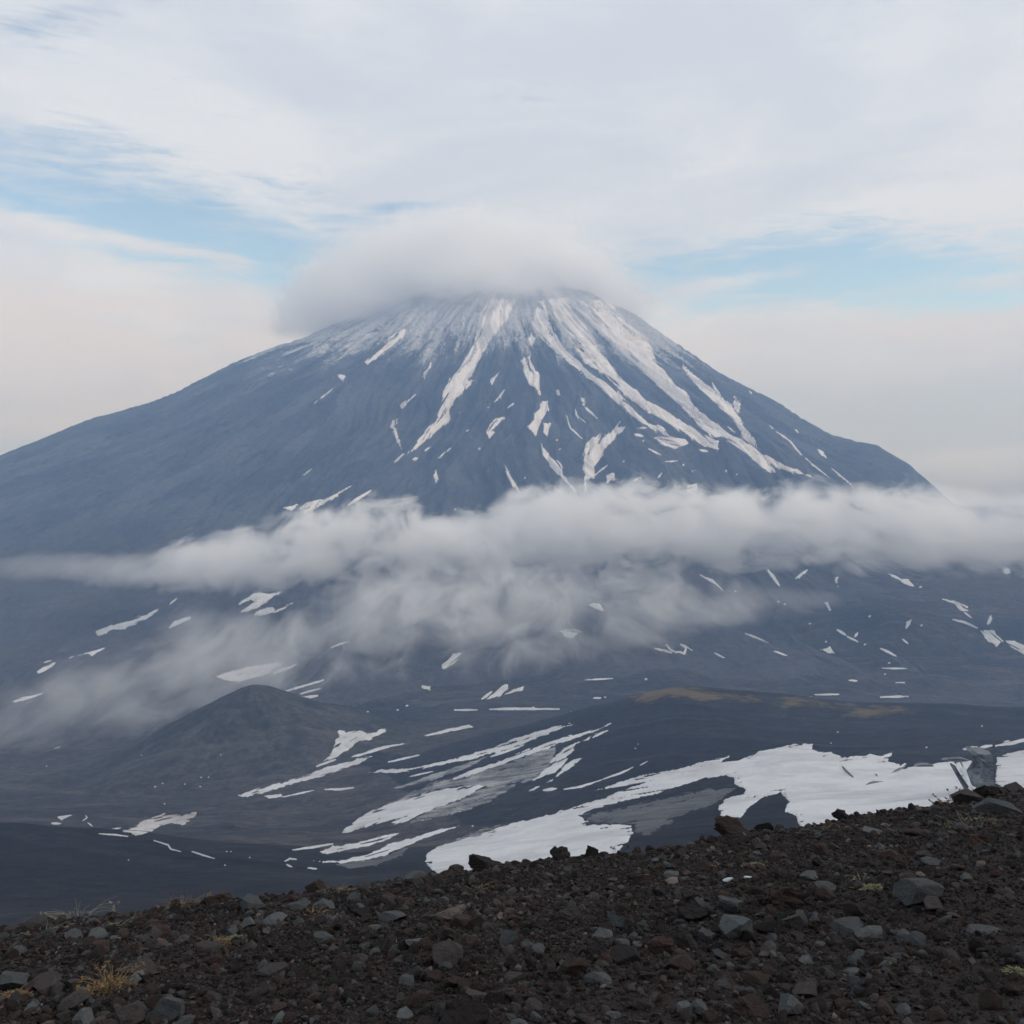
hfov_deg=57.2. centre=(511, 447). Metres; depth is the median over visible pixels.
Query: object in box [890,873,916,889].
stone
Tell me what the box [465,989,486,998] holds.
stone
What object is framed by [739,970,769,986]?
stone
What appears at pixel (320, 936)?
rock
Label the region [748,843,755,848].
stone
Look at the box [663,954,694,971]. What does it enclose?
stone
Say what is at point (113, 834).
snow patch
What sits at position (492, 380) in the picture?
snow patch
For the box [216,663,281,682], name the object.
snow patch
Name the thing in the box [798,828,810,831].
stone
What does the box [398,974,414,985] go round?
rock
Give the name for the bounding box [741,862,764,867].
cushion plant
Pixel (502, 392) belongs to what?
snow patch
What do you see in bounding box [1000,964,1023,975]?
cushion plant
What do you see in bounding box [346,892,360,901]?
stone
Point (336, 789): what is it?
snow patch
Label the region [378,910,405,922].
rock
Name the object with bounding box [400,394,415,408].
snow patch
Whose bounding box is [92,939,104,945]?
stone
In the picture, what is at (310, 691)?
snow patch
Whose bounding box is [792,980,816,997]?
rock
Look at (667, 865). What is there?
stone
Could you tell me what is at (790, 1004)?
stone
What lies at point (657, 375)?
snow patch
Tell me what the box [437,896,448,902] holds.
stone
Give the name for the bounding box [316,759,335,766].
snow patch
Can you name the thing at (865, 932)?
rock
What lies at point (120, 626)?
snow patch
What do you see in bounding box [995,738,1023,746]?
snow patch
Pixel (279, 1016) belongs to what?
rock
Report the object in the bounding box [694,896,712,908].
stone
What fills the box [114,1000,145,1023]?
rock
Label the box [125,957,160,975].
rock
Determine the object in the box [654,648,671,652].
snow patch
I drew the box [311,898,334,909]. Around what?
stone
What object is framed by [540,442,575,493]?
snow patch
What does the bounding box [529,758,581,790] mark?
snow patch
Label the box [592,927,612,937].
rock
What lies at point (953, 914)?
stone
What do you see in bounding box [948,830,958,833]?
stone
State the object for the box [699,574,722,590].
snow patch
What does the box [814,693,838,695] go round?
snow patch
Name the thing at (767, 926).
rock
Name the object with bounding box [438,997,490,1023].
rock
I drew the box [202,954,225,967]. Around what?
rock
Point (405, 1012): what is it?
rock
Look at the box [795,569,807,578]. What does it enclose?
snow patch
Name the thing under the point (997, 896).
stone
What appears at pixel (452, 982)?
stone
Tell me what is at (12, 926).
stone
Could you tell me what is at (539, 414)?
snow patch
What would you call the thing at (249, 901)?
rock
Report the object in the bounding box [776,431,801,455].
snow patch
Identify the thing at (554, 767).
snow patch
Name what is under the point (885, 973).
stone
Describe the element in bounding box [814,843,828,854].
stone
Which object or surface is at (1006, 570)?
snow patch
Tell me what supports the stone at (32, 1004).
on the gravel slope at (944, 988)
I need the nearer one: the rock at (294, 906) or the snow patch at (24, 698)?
the rock at (294, 906)
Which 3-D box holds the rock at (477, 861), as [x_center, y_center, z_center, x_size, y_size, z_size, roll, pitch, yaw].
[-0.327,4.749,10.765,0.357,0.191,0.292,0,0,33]
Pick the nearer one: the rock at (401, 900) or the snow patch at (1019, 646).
the rock at (401, 900)
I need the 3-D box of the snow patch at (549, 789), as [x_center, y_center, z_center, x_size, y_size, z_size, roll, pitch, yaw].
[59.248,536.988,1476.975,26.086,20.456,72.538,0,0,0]
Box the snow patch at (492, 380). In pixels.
[490,373,497,384]
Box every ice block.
[914,763,933,766]
[941,757,969,761]
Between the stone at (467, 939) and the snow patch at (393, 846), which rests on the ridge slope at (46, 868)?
the snow patch at (393, 846)
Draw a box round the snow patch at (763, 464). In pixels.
[728,441,775,472]
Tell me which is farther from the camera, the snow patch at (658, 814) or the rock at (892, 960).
the snow patch at (658, 814)
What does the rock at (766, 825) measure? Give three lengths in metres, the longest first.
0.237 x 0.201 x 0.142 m
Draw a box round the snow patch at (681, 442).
[654,436,687,448]
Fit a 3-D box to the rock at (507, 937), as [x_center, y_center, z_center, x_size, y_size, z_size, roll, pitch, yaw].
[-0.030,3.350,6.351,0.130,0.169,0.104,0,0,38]
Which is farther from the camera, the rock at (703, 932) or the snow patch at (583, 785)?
the snow patch at (583, 785)
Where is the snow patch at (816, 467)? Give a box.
[805,457,829,477]
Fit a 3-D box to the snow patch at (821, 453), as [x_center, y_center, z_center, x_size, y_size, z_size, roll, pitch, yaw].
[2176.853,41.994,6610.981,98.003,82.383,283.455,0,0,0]
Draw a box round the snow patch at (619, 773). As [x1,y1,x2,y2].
[603,767,632,779]
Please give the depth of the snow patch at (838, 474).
6016.64 m
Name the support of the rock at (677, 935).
on the gravel slope at (944, 988)
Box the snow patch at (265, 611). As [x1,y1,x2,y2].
[254,603,292,615]
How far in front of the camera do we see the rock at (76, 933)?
8.08 m
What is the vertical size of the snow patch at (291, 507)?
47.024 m
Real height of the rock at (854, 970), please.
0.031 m
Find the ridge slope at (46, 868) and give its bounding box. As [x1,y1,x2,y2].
[0,689,1023,925]
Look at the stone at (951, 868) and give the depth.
7.84 m
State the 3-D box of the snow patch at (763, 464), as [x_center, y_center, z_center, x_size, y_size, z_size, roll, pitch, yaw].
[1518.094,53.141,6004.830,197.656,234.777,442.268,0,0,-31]
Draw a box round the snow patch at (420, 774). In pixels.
[409,771,432,776]
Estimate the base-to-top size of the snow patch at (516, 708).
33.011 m
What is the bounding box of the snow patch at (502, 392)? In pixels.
[494,389,504,401]
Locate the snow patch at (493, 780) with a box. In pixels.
[384,747,555,823]
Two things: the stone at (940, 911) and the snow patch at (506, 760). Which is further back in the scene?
the snow patch at (506, 760)
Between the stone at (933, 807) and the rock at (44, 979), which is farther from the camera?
the stone at (933, 807)
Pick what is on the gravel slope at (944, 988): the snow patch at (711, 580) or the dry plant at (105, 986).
the dry plant at (105, 986)
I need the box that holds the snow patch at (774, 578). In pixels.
[766,568,779,585]
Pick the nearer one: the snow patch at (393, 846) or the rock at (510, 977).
the rock at (510, 977)
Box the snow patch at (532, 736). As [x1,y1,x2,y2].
[369,723,570,772]
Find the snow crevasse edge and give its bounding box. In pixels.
[950,763,968,788]
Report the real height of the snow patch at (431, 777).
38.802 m
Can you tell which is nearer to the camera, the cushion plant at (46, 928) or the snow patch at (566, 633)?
the cushion plant at (46, 928)
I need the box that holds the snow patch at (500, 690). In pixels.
[487,684,507,698]
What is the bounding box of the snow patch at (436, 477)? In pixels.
[433,470,438,482]
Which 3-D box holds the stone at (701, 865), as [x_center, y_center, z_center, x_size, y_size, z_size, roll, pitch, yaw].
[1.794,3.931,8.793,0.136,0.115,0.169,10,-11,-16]
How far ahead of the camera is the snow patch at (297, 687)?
3311.34 m
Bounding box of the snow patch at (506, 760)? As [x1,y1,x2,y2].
[453,723,610,779]
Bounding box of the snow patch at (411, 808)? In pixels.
[342,785,482,832]
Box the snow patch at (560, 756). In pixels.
[549,730,607,762]
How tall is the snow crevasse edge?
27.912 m
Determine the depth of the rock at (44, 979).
6.44 m
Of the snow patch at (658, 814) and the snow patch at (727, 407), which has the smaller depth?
the snow patch at (658, 814)
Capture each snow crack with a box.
[866,781,882,784]
[891,766,905,772]
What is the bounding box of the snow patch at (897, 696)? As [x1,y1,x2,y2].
[880,695,907,697]
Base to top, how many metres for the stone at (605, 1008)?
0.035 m
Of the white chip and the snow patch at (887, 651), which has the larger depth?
the snow patch at (887, 651)
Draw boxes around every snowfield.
[425,743,971,872]
[995,750,1023,787]
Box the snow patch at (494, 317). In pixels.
[407,298,515,453]
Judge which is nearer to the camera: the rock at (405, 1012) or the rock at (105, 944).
the rock at (405, 1012)
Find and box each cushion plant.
[19,921,73,934]
[216,934,247,943]
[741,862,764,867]
[849,883,883,890]
[939,810,1005,827]
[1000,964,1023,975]
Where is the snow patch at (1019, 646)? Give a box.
[1006,640,1023,653]
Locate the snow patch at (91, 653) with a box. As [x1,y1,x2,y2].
[69,648,104,657]
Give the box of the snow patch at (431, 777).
[395,757,485,788]
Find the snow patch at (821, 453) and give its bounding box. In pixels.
[818,449,826,457]
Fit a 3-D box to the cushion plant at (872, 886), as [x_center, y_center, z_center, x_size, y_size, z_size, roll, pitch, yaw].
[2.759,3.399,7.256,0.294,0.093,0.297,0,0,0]
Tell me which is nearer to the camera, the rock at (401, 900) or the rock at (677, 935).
the rock at (677, 935)
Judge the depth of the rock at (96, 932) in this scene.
8.09 m
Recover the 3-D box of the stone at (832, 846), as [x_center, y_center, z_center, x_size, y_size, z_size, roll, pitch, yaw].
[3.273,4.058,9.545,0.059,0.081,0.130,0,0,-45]
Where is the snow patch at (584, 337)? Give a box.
[548,298,718,451]
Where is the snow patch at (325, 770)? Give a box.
[238,756,371,796]
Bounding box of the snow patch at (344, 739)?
[324,728,385,760]
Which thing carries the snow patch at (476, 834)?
on the ridge slope at (46, 868)
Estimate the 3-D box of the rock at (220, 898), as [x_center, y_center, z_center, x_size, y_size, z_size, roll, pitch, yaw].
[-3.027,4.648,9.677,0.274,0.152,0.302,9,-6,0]
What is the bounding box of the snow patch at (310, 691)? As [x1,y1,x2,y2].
[300,688,320,693]
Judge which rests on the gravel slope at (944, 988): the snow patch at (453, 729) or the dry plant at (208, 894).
the dry plant at (208, 894)
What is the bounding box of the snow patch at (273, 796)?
[265,794,281,798]
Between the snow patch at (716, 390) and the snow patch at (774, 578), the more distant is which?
the snow patch at (716, 390)
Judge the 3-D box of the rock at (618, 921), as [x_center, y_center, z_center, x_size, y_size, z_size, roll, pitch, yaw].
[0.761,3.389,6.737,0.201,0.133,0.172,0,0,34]
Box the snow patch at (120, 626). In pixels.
[96,609,157,635]
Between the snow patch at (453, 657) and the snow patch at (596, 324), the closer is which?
the snow patch at (453, 657)
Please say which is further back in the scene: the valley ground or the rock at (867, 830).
the valley ground
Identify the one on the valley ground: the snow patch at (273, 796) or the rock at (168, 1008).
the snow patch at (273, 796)
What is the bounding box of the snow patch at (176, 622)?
[168,617,190,628]
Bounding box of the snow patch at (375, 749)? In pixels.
[352,743,405,756]
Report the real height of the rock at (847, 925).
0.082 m
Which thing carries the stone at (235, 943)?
on the gravel slope at (944, 988)
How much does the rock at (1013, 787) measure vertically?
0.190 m
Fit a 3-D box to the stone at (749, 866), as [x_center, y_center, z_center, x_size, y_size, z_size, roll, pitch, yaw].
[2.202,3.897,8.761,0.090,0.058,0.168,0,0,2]
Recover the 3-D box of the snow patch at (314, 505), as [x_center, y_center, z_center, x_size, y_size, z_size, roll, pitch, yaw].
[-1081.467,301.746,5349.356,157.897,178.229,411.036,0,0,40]
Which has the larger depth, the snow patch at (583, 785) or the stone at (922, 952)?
the snow patch at (583, 785)
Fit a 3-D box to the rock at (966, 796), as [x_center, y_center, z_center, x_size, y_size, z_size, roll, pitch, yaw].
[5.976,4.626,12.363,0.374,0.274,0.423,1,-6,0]
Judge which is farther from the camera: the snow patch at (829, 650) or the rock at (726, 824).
the snow patch at (829, 650)
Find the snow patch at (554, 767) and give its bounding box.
[533,758,567,780]
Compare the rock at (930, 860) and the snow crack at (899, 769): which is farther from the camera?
the snow crack at (899, 769)
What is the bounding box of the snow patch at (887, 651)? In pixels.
[880,648,896,655]
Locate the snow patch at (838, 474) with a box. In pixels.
[831,468,852,486]
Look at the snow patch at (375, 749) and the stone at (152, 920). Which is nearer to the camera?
the stone at (152, 920)
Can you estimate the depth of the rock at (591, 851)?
10.63 m
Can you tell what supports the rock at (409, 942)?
on the gravel slope at (944, 988)
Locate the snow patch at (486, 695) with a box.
[481,691,491,698]
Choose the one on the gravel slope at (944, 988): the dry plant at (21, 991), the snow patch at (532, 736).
the dry plant at (21, 991)
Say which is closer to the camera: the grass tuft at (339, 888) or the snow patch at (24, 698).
the grass tuft at (339, 888)
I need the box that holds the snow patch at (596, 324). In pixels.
[571,299,631,360]
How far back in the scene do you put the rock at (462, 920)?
7.12 m
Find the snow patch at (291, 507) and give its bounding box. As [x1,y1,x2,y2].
[283,504,297,509]
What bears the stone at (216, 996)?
on the gravel slope at (944, 988)
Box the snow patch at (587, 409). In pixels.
[581,397,597,418]
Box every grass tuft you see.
[40,896,119,918]
[296,905,328,916]
[320,884,352,892]
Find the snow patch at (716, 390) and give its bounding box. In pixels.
[712,382,721,398]
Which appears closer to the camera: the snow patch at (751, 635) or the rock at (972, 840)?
the rock at (972, 840)
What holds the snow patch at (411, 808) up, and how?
on the ridge slope at (46, 868)
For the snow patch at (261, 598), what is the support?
on the volcano
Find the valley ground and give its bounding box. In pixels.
[0,473,1023,851]
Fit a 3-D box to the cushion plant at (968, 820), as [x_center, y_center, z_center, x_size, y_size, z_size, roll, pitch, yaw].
[5.001,4.071,10.221,0.674,0.172,0.742,0,0,0]
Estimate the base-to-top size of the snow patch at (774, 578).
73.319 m
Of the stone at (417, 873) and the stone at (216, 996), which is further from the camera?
the stone at (417, 873)
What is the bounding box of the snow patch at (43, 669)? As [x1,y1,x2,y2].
[37,662,54,673]
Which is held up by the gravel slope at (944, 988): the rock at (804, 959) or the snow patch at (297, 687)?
the rock at (804, 959)
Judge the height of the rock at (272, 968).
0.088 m
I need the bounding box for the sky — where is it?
[0,0,1023,473]
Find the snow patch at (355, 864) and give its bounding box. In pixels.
[336,848,407,868]
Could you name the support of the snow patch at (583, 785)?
on the ridge slope at (46, 868)
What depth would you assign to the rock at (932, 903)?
6.33 m
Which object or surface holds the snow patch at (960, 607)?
on the valley ground
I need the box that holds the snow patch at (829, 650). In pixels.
[821,646,833,653]
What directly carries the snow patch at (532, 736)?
on the ridge slope at (46, 868)
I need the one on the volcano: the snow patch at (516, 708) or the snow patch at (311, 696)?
the snow patch at (311, 696)
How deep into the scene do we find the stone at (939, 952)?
5.25 m
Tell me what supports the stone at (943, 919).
on the gravel slope at (944, 988)
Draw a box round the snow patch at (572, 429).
[566,415,582,438]
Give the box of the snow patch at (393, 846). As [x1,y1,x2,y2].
[313,827,455,863]
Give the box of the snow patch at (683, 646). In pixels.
[666,643,692,654]
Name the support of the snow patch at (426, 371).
on the volcano
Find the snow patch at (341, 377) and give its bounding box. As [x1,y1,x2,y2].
[338,374,345,379]
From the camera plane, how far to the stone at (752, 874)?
8.29 m
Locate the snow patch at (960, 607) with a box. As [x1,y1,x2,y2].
[942,598,968,610]
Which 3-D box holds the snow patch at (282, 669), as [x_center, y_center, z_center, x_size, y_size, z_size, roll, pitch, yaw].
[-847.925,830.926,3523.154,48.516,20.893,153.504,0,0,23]
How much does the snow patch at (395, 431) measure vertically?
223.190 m
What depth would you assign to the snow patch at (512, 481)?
5454.82 m
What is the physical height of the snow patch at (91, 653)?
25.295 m
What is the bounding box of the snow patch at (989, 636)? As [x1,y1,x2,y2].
[981,630,1002,646]
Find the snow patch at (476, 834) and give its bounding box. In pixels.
[456,824,507,839]
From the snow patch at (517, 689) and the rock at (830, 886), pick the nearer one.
the rock at (830, 886)
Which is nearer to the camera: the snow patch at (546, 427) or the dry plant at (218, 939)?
the dry plant at (218, 939)
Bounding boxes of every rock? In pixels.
[0,970,28,991]
[32,971,61,990]
[57,989,91,1009]
[64,929,82,938]
[72,1007,93,1023]
[88,927,105,937]
[92,940,109,953]
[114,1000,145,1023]
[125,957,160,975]
[152,996,184,1020]
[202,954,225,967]
[204,893,232,903]
[239,893,265,911]
[255,962,288,975]
[262,912,287,924]
[272,1010,284,1023]
[286,900,310,910]
[305,879,325,892]
[313,931,336,943]
[368,924,381,929]
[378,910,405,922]
[397,1006,413,1020]
[398,897,413,904]
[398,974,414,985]
[405,938,421,945]
[432,941,462,965]
[435,904,466,920]
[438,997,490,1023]
[449,913,470,927]
[468,854,500,868]
[499,929,519,946]
[504,971,522,983]
[508,914,522,921]
[550,846,569,859]
[558,908,581,920]
[585,845,598,856]
[586,942,606,956]
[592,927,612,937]
[606,911,633,927]
[610,944,640,964]
[628,873,655,885]
[647,935,674,953]
[664,870,678,877]
[665,928,693,947]
[677,901,707,921]
[680,887,695,900]
[690,998,707,1015]
[698,926,715,940]
[713,815,749,834]
[718,895,742,912]
[719,914,752,939]
[733,993,770,1021]
[753,920,780,933]
[754,821,773,830]
[768,886,808,910]
[780,983,793,993]
[781,912,807,927]
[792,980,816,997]
[798,955,812,964]
[814,881,835,892]
[830,916,863,934]
[831,808,848,819]
[844,967,858,974]
[855,925,882,938]
[863,826,882,834]
[881,849,899,858]
[883,956,896,962]
[893,878,943,905]
[896,928,909,942]
[920,856,940,864]
[923,896,942,911]
[950,789,983,803]
[965,833,986,848]
[966,924,998,933]
[972,798,1022,813]
[973,785,999,797]
[995,787,1008,793]
[1003,782,1023,791]
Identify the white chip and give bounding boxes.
[723,877,732,881]
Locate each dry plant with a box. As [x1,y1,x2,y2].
[0,984,32,998]
[75,959,144,996]
[157,892,210,909]
[195,935,231,945]
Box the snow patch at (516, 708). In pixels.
[489,707,559,709]
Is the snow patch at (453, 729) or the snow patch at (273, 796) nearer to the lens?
the snow patch at (273, 796)
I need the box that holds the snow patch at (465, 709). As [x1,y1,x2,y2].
[454,709,476,710]
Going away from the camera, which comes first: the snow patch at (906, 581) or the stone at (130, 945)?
the stone at (130, 945)
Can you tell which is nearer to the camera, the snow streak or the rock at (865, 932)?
the rock at (865, 932)
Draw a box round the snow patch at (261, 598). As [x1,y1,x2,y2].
[239,591,280,611]
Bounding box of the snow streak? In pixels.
[154,840,180,851]
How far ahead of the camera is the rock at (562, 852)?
10.35 m
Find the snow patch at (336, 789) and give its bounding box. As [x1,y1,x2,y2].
[325,787,353,790]
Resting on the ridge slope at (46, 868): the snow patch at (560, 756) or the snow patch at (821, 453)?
the snow patch at (560, 756)
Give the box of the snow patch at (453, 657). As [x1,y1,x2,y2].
[441,653,461,669]
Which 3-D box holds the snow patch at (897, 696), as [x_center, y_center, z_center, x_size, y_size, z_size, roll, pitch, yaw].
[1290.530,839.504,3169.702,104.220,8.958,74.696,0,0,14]
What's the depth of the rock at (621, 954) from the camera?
5.74 m
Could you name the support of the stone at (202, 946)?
on the gravel slope at (944, 988)
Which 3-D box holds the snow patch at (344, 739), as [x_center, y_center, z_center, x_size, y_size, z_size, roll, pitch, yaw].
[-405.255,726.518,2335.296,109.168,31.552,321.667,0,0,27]
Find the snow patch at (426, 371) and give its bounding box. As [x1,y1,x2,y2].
[422,355,432,378]
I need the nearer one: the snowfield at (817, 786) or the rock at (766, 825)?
the rock at (766, 825)
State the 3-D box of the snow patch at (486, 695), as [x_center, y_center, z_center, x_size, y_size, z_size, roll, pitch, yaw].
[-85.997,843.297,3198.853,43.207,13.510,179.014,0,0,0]
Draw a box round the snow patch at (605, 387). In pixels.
[531,300,668,435]
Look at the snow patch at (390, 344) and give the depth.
7302.96 m
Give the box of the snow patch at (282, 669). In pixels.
[272,664,296,673]
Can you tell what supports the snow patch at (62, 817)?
on the valley ground
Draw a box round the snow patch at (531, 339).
[527,332,534,346]
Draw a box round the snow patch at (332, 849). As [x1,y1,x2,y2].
[320,833,398,853]
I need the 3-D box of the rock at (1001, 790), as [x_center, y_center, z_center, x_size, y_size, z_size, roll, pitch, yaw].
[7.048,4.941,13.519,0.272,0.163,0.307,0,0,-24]
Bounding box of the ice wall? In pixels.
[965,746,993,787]
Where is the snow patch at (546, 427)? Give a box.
[543,423,550,435]
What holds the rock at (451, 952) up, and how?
on the gravel slope at (944, 988)
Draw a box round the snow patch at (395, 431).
[390,418,401,448]
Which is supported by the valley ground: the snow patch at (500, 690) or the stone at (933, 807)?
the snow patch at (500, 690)
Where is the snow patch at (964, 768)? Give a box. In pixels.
[956,760,975,790]
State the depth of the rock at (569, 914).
7.03 m
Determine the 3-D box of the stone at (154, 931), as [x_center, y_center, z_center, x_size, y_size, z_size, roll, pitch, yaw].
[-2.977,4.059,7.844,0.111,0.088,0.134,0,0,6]
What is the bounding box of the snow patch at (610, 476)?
[606,473,614,482]
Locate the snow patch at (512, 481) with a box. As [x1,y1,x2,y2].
[505,466,518,492]
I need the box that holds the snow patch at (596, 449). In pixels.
[582,421,625,493]
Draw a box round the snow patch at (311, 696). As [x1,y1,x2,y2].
[304,695,317,698]
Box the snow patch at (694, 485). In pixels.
[687,483,697,491]
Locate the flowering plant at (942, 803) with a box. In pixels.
[932,793,952,804]
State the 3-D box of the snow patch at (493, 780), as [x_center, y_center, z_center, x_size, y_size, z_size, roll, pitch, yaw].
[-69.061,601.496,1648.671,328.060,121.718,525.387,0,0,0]
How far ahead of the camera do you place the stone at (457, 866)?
10.41 m
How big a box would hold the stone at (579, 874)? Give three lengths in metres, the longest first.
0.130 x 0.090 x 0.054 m
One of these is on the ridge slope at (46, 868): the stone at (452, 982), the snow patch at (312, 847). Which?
the snow patch at (312, 847)
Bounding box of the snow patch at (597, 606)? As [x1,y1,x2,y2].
[589,603,603,610]
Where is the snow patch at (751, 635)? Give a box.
[745,633,767,642]
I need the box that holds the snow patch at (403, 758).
[388,755,418,761]
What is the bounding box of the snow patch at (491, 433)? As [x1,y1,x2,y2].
[487,417,504,438]
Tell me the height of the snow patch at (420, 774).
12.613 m
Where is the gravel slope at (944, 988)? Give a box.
[0,793,1023,1023]
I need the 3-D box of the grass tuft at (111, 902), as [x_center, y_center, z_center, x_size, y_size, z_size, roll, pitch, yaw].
[-4.434,4.803,9.631,0.734,0.239,0.716,0,0,0]
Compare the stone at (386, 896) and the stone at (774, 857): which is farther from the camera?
the stone at (774, 857)
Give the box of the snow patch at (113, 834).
[99,833,127,836]
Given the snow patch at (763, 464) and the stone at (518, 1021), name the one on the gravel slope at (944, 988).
the stone at (518, 1021)
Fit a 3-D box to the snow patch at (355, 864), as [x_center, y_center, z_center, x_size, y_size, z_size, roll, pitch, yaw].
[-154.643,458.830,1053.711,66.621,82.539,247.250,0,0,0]
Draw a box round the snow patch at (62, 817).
[58,815,70,819]
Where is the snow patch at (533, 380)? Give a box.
[521,356,540,394]
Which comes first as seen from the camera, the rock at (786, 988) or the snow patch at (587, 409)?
the rock at (786, 988)
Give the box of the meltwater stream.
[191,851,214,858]
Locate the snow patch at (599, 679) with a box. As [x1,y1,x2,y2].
[586,678,612,679]
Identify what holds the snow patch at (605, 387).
on the volcano
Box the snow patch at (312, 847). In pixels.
[293,843,332,849]
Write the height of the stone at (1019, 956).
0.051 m
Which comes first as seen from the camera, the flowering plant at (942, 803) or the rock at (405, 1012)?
the rock at (405, 1012)
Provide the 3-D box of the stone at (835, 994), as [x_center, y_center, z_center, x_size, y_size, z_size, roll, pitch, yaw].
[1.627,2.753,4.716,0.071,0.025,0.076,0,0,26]
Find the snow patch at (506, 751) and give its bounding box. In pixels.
[491,745,523,756]
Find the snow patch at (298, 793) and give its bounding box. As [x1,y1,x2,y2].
[283,790,312,796]
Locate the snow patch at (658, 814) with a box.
[583,787,735,834]
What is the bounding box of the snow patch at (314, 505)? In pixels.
[300,485,351,515]
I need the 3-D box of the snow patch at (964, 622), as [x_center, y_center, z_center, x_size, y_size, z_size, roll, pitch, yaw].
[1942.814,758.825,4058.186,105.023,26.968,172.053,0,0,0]
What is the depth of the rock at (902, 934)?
5.76 m
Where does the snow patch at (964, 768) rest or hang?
on the ridge slope at (46, 868)
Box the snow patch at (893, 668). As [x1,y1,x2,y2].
[882,667,906,669]
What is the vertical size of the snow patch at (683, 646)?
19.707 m
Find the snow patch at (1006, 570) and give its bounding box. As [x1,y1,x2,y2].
[1003,568,1010,573]
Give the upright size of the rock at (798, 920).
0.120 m
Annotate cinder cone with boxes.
[67,685,419,784]
[787,602,985,663]
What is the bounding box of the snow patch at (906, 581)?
[889,574,913,586]
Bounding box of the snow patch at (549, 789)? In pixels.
[543,788,556,790]
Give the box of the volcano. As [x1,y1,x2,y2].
[0,282,1023,743]
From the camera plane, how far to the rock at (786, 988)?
4.86 m
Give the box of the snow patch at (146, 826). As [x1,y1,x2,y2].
[122,812,196,835]
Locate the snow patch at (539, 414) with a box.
[527,401,548,434]
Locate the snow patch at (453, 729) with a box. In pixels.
[424,725,472,735]
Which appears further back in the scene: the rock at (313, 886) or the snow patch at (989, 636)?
the snow patch at (989, 636)
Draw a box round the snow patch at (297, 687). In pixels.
[285,679,323,690]
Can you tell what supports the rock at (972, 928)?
on the gravel slope at (944, 988)
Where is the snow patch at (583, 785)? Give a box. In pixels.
[564,779,601,789]
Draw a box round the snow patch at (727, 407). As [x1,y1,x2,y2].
[682,364,757,448]
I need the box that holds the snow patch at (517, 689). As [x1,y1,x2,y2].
[505,686,523,694]
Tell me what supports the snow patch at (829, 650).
on the cinder cone at (934, 638)
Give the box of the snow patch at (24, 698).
[12,693,42,701]
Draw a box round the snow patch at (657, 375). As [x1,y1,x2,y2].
[590,299,812,477]
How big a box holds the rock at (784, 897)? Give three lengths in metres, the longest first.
0.308 x 0.260 x 0.212 m
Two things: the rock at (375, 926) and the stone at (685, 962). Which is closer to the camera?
the stone at (685, 962)
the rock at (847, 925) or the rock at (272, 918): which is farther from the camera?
the rock at (272, 918)
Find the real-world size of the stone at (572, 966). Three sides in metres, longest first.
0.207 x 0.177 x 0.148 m
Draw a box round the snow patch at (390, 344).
[365,329,405,364]
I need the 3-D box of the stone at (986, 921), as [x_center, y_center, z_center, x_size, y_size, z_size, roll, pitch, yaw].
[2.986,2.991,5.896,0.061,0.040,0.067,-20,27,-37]
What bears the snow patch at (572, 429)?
on the volcano
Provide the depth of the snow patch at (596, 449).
5855.50 m
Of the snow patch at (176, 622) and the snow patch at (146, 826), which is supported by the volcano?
the snow patch at (176, 622)
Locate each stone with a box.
[3,924,19,930]
[23,1001,37,1011]
[24,915,47,928]
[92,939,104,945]
[124,943,133,948]
[144,918,161,924]
[148,927,161,937]
[194,940,221,953]
[207,990,221,999]
[231,941,243,945]
[278,970,284,978]
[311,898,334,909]
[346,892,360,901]
[381,936,395,951]
[382,893,397,901]
[405,870,425,878]
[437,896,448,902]
[443,976,467,988]
[448,864,463,870]
[460,934,477,946]
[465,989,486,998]
[474,954,481,962]
[497,896,507,901]
[502,944,514,954]
[510,1018,527,1023]
[526,987,535,992]
[542,880,552,884]
[557,956,589,977]
[576,872,585,877]
[601,1005,610,1013]
[663,861,675,868]
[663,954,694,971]
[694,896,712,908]
[695,860,709,870]
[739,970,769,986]
[743,863,752,869]
[745,871,757,878]
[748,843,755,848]
[768,853,781,860]
[778,993,806,1014]
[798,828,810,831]
[799,870,817,880]
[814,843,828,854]
[814,885,836,900]
[828,843,839,849]
[828,991,842,998]
[835,998,853,1009]
[847,953,861,966]
[884,970,891,977]
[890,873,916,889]
[903,827,923,836]
[916,850,931,856]
[918,949,927,955]
[930,805,940,809]
[933,946,946,960]
[936,908,945,914]
[937,915,951,923]
[947,912,960,917]
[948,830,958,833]
[948,863,965,870]
[982,918,991,925]
[992,824,1003,829]
[994,894,1002,898]
[1015,951,1023,963]
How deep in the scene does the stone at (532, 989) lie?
5.21 m
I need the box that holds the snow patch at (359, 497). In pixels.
[347,490,370,505]
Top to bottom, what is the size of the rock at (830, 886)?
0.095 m
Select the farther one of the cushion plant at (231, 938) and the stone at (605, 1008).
the cushion plant at (231, 938)
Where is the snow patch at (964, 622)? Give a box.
[952,619,977,627]
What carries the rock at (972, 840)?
on the gravel slope at (944, 988)
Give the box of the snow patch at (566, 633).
[558,629,581,637]

